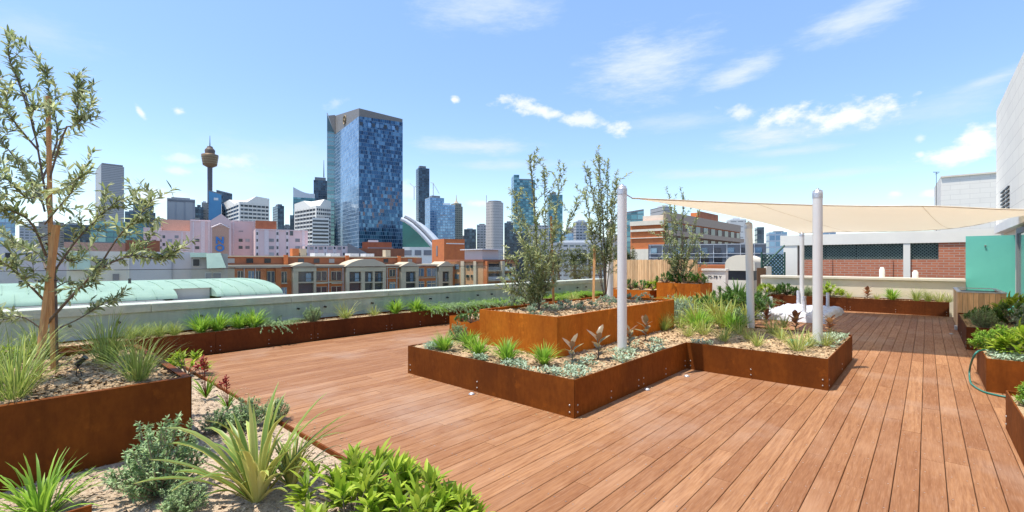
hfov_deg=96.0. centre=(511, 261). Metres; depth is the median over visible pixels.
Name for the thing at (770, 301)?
dark leaf shrub
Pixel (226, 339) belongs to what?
steel planter
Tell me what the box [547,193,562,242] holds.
office tower
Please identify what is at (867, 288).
copper leaf plant
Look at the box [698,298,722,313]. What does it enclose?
flax plant
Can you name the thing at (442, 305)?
trailing shrub
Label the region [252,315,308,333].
trailing shrub
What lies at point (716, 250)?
window
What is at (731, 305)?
flax plant
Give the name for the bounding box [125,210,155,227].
glass office
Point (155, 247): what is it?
brick block
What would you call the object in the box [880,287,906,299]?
strap leaf tuft
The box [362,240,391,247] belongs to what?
brick block
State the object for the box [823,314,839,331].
copper leaf plant
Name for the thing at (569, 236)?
office block
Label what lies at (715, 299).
spiky cordyline
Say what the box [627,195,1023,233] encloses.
shade sail
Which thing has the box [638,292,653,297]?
grey green mound
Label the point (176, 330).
tall grass clump
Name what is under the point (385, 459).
broad leaf shrub
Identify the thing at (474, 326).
steel planter
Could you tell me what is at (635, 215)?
glass office
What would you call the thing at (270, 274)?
window
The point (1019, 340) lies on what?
lime feathery shrub
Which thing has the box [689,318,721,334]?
grass tuft
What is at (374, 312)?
grass tuft
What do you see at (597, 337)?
bronze rubber plant
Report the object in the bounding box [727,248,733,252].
window
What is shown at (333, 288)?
window
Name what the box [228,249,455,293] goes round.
brick apartments
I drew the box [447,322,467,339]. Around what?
needle leaf shrub
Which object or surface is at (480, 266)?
tan apartments
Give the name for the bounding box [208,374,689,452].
stray mulch chips
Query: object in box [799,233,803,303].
shade post
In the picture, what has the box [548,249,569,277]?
park tree
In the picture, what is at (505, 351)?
strap leaf tuft
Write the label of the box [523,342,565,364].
strap leaf tuft
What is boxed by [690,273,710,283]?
dark leaf shrub
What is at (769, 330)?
grass tuft
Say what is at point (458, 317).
dark leaf shrub
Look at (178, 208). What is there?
office block
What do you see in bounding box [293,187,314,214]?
glass office
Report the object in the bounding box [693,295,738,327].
flax plant
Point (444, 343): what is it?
strap leaf tuft
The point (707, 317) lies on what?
grass tuft
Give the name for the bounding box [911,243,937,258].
lattice window
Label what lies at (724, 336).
grass tuft
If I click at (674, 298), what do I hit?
flax plant
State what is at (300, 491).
broad leaf shrub
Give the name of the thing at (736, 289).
spiky cordyline
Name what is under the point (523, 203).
office tower
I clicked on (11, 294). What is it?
vault roof building
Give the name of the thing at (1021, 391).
lime feathery shrub
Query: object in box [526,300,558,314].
grey green mound
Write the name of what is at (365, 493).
broad leaf shrub
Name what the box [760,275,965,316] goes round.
parapet wall
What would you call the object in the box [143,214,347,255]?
pink hotel
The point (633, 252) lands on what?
park tree
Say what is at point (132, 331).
tall grass clump
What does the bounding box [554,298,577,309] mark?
grey green mound
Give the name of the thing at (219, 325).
strap leaf tuft
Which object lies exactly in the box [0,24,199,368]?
olive tree
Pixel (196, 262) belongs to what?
window
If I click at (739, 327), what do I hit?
grass tuft
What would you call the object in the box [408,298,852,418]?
steel planter
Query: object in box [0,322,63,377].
tall grass clump
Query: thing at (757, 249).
window
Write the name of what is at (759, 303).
dark leaf shrub
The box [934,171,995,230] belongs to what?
plant room
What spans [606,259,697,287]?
timber fence
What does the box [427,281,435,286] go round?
window
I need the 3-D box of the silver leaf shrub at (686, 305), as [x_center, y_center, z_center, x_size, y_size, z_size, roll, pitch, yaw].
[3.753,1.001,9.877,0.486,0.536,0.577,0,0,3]
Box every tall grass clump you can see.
[0,318,82,358]
[0,320,97,401]
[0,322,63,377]
[47,308,168,363]
[79,326,188,381]
[112,323,150,339]
[131,323,167,337]
[138,319,174,336]
[155,319,193,335]
[658,312,679,330]
[904,287,932,300]
[912,290,937,300]
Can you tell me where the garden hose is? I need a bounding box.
[968,349,1005,397]
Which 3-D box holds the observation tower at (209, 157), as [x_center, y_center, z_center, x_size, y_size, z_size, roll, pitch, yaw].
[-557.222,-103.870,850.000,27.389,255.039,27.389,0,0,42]
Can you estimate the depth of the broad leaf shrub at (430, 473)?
2.80 m
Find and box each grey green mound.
[503,296,531,305]
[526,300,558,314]
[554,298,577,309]
[576,300,598,308]
[594,295,615,304]
[627,293,641,301]
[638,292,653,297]
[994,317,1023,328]
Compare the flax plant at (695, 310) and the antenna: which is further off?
the antenna
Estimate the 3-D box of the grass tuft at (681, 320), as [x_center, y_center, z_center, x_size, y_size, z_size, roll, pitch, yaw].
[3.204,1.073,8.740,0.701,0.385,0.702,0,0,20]
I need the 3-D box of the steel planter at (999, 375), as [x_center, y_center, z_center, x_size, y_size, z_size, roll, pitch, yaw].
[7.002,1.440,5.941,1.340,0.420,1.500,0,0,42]
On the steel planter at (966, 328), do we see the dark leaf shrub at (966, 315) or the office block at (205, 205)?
the dark leaf shrub at (966, 315)
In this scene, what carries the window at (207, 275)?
in the rendered block at (206, 265)
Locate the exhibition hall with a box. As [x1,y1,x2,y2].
[400,215,437,263]
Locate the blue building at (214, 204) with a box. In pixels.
[209,190,220,219]
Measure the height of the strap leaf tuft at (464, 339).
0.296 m
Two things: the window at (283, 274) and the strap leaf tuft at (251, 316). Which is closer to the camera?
the strap leaf tuft at (251, 316)
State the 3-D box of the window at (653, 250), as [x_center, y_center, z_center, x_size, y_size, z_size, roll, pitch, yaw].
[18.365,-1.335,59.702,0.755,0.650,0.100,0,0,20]
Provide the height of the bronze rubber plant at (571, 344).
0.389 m
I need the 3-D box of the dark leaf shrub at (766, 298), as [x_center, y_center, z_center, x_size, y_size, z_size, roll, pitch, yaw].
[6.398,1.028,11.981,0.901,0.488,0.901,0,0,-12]
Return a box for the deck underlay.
[165,322,978,511]
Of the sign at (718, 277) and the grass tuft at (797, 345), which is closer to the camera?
the grass tuft at (797, 345)
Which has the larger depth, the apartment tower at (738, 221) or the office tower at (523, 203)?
the office tower at (523, 203)
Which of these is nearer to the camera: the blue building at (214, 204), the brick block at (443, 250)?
the brick block at (443, 250)
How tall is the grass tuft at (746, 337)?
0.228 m
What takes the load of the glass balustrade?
attached to the parapet wall at (284, 306)
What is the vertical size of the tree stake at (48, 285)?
1.628 m
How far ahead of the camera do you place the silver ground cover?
5.87 m
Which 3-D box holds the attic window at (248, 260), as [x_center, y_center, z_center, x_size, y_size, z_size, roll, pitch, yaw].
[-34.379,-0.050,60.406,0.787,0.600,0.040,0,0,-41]
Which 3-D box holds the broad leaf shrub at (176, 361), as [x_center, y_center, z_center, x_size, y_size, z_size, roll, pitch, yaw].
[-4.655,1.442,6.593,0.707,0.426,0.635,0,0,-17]
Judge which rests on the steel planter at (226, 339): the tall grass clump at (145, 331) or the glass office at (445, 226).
the tall grass clump at (145, 331)
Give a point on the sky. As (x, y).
(858, 102)
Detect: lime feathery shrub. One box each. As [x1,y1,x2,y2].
[966,324,1020,352]
[1003,328,1023,350]
[1012,382,1023,404]
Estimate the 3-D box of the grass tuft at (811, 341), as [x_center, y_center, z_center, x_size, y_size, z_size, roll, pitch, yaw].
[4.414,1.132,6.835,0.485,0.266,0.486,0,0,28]
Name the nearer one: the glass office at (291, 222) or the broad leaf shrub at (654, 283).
the broad leaf shrub at (654, 283)
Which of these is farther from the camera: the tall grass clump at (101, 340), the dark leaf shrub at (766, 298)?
the dark leaf shrub at (766, 298)
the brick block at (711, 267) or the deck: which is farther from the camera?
the brick block at (711, 267)
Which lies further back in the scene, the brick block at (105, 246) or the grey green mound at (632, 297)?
the brick block at (105, 246)
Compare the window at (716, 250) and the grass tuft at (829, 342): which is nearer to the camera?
the grass tuft at (829, 342)
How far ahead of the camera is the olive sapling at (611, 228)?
8.87 m
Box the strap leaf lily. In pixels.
[0,448,105,511]
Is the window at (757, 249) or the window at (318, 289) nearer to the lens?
the window at (757, 249)
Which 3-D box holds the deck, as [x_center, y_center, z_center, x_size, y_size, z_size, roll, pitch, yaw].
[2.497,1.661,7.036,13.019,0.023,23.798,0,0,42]
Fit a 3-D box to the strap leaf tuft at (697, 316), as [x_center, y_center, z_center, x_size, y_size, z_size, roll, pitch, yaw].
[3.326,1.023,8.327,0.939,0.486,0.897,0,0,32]
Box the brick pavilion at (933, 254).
[780,229,1003,278]
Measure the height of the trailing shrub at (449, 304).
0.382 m
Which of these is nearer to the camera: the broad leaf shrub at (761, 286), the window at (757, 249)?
the broad leaf shrub at (761, 286)
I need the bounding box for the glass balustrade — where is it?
[0,265,586,327]
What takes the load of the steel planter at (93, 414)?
on the mulch bed
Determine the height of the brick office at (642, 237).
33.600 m
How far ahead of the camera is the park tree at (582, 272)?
54.88 m
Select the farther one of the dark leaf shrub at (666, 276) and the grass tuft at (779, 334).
the dark leaf shrub at (666, 276)
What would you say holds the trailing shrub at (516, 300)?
on the steel planter at (226, 339)
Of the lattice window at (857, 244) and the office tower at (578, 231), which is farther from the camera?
the office tower at (578, 231)
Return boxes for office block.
[19,224,37,244]
[38,220,63,247]
[64,223,89,241]
[167,197,194,219]
[195,205,203,219]
[202,201,208,219]
[284,224,289,229]
[464,228,475,248]
[477,224,485,248]
[504,221,512,259]
[513,231,528,279]
[529,224,548,278]
[544,240,613,280]
[562,231,572,239]
[586,232,598,240]
[614,235,616,257]
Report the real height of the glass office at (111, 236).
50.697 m
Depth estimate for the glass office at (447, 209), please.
602.02 m
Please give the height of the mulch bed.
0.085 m
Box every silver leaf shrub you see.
[664,295,686,321]
[677,297,697,318]
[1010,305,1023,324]
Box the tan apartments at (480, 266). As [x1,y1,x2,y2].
[445,249,518,285]
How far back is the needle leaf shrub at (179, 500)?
3.01 m
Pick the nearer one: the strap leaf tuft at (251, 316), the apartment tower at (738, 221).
the strap leaf tuft at (251, 316)
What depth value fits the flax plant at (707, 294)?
12.24 m
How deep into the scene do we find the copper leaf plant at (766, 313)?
9.18 m
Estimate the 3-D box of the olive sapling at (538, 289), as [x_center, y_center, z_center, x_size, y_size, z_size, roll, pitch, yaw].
[0.450,-0.562,7.580,1.248,2.718,1.427,0,0,42]
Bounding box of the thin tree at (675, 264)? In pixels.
[649,186,707,282]
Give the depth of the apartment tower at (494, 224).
512.01 m
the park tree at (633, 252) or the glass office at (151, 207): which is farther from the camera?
the glass office at (151, 207)
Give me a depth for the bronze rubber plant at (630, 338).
6.67 m
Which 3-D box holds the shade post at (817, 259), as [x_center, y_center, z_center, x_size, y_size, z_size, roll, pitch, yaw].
[4.642,0.237,7.000,0.140,2.685,0.140,0,0,42]
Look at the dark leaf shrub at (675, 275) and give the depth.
15.87 m
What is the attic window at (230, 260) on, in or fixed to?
in the brick apartments at (296, 271)
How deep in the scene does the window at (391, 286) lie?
69.81 m
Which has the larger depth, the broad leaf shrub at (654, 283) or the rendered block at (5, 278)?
the rendered block at (5, 278)
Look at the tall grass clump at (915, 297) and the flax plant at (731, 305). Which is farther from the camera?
the tall grass clump at (915, 297)
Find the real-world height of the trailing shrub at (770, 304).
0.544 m
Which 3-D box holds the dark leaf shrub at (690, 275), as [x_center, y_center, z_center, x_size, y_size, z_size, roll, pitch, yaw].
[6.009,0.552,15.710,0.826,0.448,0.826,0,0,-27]
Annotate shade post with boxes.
[607,219,612,298]
[617,184,626,351]
[744,221,754,327]
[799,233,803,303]
[812,188,822,345]
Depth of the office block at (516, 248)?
581.02 m
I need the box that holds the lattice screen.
[761,245,785,274]
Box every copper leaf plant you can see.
[763,308,772,323]
[788,310,806,329]
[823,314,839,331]
[861,286,871,298]
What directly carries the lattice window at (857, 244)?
in the brick pavilion at (933, 254)
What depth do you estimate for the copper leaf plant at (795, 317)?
8.34 m
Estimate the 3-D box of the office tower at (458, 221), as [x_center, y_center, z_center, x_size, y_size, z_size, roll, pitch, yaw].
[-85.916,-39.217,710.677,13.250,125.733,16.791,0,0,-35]
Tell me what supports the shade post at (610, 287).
on the steel planter at (529, 330)
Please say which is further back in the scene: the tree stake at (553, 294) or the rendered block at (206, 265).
the rendered block at (206, 265)
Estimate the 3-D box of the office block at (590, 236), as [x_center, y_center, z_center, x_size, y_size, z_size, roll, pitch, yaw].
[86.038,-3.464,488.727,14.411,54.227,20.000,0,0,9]
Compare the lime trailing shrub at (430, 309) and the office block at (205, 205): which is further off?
the office block at (205, 205)
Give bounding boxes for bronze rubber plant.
[563,333,583,361]
[586,325,609,358]
[627,325,636,344]
[635,314,656,340]
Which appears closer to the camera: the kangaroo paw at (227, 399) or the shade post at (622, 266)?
the kangaroo paw at (227, 399)
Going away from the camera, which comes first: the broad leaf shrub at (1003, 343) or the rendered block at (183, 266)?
the broad leaf shrub at (1003, 343)
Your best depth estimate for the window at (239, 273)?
56.49 m
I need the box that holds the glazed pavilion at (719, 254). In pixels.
[648,243,765,264]
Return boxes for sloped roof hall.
[348,243,367,256]
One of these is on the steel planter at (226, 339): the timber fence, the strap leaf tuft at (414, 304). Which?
the strap leaf tuft at (414, 304)
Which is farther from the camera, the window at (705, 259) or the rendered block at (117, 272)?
the window at (705, 259)
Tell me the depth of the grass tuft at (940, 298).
13.98 m
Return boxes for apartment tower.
[486,195,502,259]
[650,205,669,215]
[726,218,745,242]
[755,227,763,242]
[766,231,786,274]
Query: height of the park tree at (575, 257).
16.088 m
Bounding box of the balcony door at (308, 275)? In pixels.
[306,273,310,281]
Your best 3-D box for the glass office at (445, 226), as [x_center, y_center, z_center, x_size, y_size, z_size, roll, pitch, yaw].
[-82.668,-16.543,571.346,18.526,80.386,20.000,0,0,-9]
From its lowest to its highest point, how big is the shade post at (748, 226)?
2.346 m
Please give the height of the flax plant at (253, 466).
0.779 m
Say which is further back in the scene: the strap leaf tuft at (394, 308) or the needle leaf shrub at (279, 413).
the strap leaf tuft at (394, 308)
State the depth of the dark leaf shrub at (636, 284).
16.91 m
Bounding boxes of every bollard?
[879,267,884,276]
[912,270,917,277]
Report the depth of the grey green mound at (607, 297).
8.27 m
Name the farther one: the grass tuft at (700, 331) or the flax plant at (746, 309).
the flax plant at (746, 309)
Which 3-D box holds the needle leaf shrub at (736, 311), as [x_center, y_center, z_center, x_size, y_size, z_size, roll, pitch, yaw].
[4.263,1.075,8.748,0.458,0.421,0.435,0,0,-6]
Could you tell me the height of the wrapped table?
0.685 m
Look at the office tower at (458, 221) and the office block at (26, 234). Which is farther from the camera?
the office tower at (458, 221)
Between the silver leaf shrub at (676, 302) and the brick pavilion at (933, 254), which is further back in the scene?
the brick pavilion at (933, 254)
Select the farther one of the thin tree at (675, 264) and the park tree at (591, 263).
the park tree at (591, 263)
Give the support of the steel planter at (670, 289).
on the deck
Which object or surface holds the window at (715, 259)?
in the glazed pavilion at (719, 254)
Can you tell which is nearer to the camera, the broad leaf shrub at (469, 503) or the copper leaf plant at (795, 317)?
the broad leaf shrub at (469, 503)
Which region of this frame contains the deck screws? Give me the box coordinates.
[248,315,1000,511]
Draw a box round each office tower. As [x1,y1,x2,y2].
[95,163,123,221]
[273,204,283,229]
[314,168,326,200]
[416,166,428,224]
[425,195,443,237]
[451,195,462,238]
[511,175,534,233]
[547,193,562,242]
[573,220,587,239]
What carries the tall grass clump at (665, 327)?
on the steel planter at (775, 361)
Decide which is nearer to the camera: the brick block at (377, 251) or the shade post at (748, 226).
the shade post at (748, 226)
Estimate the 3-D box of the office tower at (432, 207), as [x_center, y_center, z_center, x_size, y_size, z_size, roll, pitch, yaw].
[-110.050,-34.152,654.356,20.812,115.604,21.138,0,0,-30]
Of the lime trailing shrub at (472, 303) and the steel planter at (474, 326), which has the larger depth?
the lime trailing shrub at (472, 303)
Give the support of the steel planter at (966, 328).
on the deck
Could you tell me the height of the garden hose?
0.470 m
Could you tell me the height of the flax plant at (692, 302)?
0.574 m
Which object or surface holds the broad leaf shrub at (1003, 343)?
on the steel planter at (999, 375)
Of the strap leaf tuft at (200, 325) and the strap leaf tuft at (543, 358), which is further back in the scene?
the strap leaf tuft at (200, 325)
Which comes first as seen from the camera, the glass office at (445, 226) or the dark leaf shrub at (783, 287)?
the dark leaf shrub at (783, 287)
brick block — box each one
[64,242,124,251]
[125,240,159,251]
[358,247,403,256]
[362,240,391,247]
[432,239,464,262]
[693,265,724,279]
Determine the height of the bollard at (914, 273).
0.240 m
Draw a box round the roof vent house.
[725,255,763,292]
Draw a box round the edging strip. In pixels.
[172,359,404,494]
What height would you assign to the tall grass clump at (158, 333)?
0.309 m
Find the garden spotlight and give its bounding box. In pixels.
[74,355,87,375]
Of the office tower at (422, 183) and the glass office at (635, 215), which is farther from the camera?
the office tower at (422, 183)
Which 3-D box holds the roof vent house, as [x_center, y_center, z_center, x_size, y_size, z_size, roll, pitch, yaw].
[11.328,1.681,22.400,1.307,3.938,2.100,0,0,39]
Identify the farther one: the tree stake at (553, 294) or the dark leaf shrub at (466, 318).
the dark leaf shrub at (466, 318)
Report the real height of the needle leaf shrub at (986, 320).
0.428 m
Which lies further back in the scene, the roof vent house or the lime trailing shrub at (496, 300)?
the roof vent house
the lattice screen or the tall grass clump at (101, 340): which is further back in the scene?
the lattice screen
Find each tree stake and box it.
[33,225,60,379]
[45,96,55,371]
[550,216,554,303]
[592,245,595,302]
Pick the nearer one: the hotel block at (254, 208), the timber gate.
the timber gate
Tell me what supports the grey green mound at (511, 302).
on the steel planter at (529, 330)
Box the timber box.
[953,287,1006,329]
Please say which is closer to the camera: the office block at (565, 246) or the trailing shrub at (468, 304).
the trailing shrub at (468, 304)
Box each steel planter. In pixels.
[0,291,602,359]
[0,344,191,492]
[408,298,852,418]
[450,312,478,335]
[479,296,673,358]
[613,287,656,297]
[657,281,711,298]
[767,293,948,316]
[958,313,1020,349]
[977,347,1023,393]
[1005,390,1023,465]
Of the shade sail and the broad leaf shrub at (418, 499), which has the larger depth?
the shade sail
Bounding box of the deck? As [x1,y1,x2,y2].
[181,307,1023,511]
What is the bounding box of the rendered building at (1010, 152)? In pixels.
[994,53,1023,293]
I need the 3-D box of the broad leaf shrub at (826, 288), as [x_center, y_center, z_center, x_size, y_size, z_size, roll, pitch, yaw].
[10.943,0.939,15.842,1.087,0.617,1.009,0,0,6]
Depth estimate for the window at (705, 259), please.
57.54 m
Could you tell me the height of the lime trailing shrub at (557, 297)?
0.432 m
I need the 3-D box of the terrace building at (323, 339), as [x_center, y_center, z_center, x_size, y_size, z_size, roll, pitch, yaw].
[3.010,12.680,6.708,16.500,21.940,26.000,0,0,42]
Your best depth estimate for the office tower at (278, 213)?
623.77 m
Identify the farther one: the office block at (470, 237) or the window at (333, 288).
the office block at (470, 237)
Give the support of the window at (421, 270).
in the brick apartments at (296, 271)
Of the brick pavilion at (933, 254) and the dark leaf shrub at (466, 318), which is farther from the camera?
the brick pavilion at (933, 254)
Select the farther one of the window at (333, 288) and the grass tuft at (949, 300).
the window at (333, 288)
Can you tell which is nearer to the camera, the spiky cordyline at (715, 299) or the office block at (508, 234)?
the spiky cordyline at (715, 299)
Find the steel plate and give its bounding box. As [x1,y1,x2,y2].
[67,504,91,511]
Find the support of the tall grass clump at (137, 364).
on the steel planter at (93, 414)
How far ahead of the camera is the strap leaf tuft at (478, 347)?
6.10 m
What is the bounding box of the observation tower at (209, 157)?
[201,143,218,202]
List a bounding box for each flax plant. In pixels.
[135,384,345,502]
[240,432,336,486]
[662,292,683,303]
[674,292,701,308]
[676,299,716,319]
[692,289,719,300]
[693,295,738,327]
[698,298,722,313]
[714,299,744,313]
[732,303,761,318]
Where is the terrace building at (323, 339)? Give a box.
[185,315,918,357]
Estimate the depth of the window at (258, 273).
57.82 m
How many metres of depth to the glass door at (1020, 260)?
13.15 m
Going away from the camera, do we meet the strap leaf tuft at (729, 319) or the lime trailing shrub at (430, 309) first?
the strap leaf tuft at (729, 319)
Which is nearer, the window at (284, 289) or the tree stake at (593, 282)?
the tree stake at (593, 282)
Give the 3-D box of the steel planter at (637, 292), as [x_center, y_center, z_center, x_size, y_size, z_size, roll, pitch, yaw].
[4.649,1.340,17.274,1.800,0.620,1.500,0,0,42]
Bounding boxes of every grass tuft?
[332,300,360,318]
[363,303,383,315]
[567,290,583,298]
[671,313,689,327]
[671,321,699,336]
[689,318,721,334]
[693,306,718,327]
[708,320,745,341]
[725,318,752,334]
[737,326,760,339]
[740,331,772,346]
[757,315,791,334]
[762,327,796,338]
[770,315,791,327]
[774,324,824,351]
[799,331,824,346]
[811,329,845,345]
[927,291,949,301]
[942,293,952,301]
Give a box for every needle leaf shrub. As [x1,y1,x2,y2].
[100,412,212,503]
[156,479,208,511]
[195,406,234,431]
[221,396,267,430]
[261,395,289,421]
[303,305,322,321]
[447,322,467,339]
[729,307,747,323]
[804,285,811,295]
[967,306,1000,327]
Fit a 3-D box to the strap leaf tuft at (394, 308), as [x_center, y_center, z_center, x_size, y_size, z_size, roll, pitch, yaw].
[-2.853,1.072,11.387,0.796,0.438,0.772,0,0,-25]
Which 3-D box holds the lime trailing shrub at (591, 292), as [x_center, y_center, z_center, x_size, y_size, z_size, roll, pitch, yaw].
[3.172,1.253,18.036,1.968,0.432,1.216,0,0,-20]
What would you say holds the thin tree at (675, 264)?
on the steel planter at (670, 289)
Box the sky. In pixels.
[0,0,1023,259]
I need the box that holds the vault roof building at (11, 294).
[0,278,286,308]
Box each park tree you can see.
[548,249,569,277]
[562,244,586,279]
[565,259,592,279]
[578,241,601,278]
[589,247,614,278]
[627,246,638,259]
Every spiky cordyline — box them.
[710,293,724,307]
[716,277,754,296]
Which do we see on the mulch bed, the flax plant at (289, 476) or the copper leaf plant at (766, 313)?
the flax plant at (289, 476)
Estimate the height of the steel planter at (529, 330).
0.580 m
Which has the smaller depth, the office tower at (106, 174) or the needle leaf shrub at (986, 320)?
the needle leaf shrub at (986, 320)
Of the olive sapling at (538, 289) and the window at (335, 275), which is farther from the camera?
the window at (335, 275)
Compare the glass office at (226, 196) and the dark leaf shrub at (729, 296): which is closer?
the dark leaf shrub at (729, 296)
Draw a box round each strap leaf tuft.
[181,311,215,332]
[197,309,236,330]
[226,310,252,328]
[230,307,274,327]
[382,297,411,313]
[404,297,427,311]
[425,330,460,350]
[455,328,483,346]
[462,335,494,354]
[486,335,523,361]
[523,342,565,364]
[678,307,718,330]
[714,308,753,330]
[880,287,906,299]
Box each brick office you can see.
[630,211,743,259]
[691,211,717,220]
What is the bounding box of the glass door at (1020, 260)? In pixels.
[1016,226,1023,301]
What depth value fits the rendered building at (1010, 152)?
14.62 m
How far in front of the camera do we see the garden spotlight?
4.34 m
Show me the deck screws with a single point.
(668, 447)
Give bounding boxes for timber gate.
[757,266,771,289]
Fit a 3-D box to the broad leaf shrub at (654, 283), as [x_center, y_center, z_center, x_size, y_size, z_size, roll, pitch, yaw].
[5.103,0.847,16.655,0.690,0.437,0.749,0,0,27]
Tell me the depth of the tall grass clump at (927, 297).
14.13 m
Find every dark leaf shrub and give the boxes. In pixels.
[454,313,469,321]
[460,309,478,322]
[627,278,640,288]
[633,279,650,289]
[654,271,675,282]
[668,273,686,282]
[676,271,698,283]
[688,293,719,311]
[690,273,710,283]
[709,285,737,299]
[717,288,754,309]
[732,295,770,313]
[736,288,772,305]
[754,292,777,309]
[764,283,786,294]
[775,282,798,294]
[788,287,804,295]
[960,304,1012,324]
[991,300,1023,323]
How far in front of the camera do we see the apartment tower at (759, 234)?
319.50 m
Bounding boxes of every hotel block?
[221,196,268,221]
[294,199,330,245]
[312,217,328,245]
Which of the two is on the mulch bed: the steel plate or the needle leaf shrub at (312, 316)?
the steel plate
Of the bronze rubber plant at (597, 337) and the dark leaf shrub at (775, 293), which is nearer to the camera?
the bronze rubber plant at (597, 337)
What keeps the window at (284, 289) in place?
in the brick apartments at (296, 271)
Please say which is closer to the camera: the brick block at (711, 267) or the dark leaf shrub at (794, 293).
the dark leaf shrub at (794, 293)
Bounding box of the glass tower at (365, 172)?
[327,108,402,248]
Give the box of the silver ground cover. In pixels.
[423,331,1023,403]
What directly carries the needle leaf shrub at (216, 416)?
on the mulch bed
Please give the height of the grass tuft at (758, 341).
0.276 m
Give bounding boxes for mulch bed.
[0,366,411,511]
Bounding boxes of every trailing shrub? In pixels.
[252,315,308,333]
[406,302,450,314]
[420,303,466,316]
[425,302,480,313]
[437,300,487,312]
[455,299,493,311]
[470,297,507,308]
[482,297,518,306]
[500,295,531,305]
[543,294,571,299]
[555,291,584,298]
[559,290,601,296]
[575,289,604,295]
[723,297,784,310]
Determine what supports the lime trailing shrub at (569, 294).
on the steel planter at (226, 339)
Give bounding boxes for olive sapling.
[494,146,585,308]
[574,144,631,300]
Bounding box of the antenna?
[936,172,937,230]
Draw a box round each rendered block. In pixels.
[0,247,66,283]
[67,251,126,281]
[127,252,194,280]
[190,253,227,278]
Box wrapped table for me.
[755,290,844,323]
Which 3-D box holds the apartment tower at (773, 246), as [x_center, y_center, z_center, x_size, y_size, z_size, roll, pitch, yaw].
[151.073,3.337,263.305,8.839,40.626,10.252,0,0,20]
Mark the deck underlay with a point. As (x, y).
(877, 442)
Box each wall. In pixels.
[0,278,603,346]
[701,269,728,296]
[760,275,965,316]
[966,235,1014,309]
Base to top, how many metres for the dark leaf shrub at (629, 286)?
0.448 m
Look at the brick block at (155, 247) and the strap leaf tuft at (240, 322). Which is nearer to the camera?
the strap leaf tuft at (240, 322)
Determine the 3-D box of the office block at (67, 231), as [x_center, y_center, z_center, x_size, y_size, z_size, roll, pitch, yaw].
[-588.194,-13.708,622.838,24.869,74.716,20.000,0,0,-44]
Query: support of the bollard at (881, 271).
on the parapet wall at (855, 286)
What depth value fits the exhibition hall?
300.00 m
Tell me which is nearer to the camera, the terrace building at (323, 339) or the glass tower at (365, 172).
the terrace building at (323, 339)
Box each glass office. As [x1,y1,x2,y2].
[0,211,14,246]
[90,221,145,242]
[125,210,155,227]
[133,199,153,212]
[216,190,231,203]
[290,215,293,229]
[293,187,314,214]
[438,215,452,238]
[440,203,454,238]
[627,209,643,256]
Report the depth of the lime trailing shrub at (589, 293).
17.21 m
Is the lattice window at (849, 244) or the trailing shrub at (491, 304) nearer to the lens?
the trailing shrub at (491, 304)
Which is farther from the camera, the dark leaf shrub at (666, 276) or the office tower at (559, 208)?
the office tower at (559, 208)
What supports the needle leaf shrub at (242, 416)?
on the mulch bed
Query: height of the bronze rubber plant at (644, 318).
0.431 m
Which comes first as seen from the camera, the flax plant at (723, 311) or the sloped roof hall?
the flax plant at (723, 311)
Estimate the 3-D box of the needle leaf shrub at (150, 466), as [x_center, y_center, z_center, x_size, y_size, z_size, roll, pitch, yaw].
[-2.480,1.383,3.256,0.641,0.590,0.609,0,0,-35]
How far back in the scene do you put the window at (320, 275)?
62.92 m
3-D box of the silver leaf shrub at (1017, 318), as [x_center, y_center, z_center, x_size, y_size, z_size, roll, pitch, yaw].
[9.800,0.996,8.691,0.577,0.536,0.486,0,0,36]
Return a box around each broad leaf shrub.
[0,340,31,361]
[164,348,216,374]
[280,439,388,510]
[293,466,400,511]
[320,437,424,509]
[354,477,450,511]
[374,459,465,511]
[408,482,495,511]
[642,280,657,289]
[757,282,777,293]
[823,281,847,296]
[977,318,1023,353]
[990,292,1023,317]
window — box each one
[113,274,118,280]
[193,259,199,265]
[205,273,211,278]
[213,273,220,277]
[228,258,234,262]
[237,271,242,277]
[246,258,252,262]
[248,271,253,278]
[256,271,260,279]
[267,271,274,282]
[281,272,286,282]
[281,287,286,293]
[316,271,326,280]
[316,286,326,292]
[331,271,341,280]
[331,286,341,291]
[389,269,394,276]
[389,282,394,288]
[419,268,423,276]
[427,268,435,276]
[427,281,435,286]
[651,248,656,252]
[701,258,708,261]
[714,248,720,252]
[714,258,721,261]
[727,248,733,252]
[755,247,761,252]
[804,245,825,259]
[826,244,855,259]
[856,244,902,259]
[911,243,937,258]
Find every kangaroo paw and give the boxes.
[192,355,219,397]
[213,374,238,408]
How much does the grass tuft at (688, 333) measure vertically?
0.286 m
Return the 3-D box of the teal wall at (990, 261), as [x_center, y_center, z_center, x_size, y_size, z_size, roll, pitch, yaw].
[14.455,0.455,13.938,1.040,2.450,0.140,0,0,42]
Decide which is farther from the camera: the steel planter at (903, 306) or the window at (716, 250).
the window at (716, 250)
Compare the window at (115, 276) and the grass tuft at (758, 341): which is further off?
the window at (115, 276)
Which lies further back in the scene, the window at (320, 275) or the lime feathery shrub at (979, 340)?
the window at (320, 275)
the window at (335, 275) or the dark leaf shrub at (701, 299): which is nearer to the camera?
the dark leaf shrub at (701, 299)
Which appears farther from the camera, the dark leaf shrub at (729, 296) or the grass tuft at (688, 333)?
the dark leaf shrub at (729, 296)
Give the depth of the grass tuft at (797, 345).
6.51 m
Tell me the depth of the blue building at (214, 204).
432.53 m

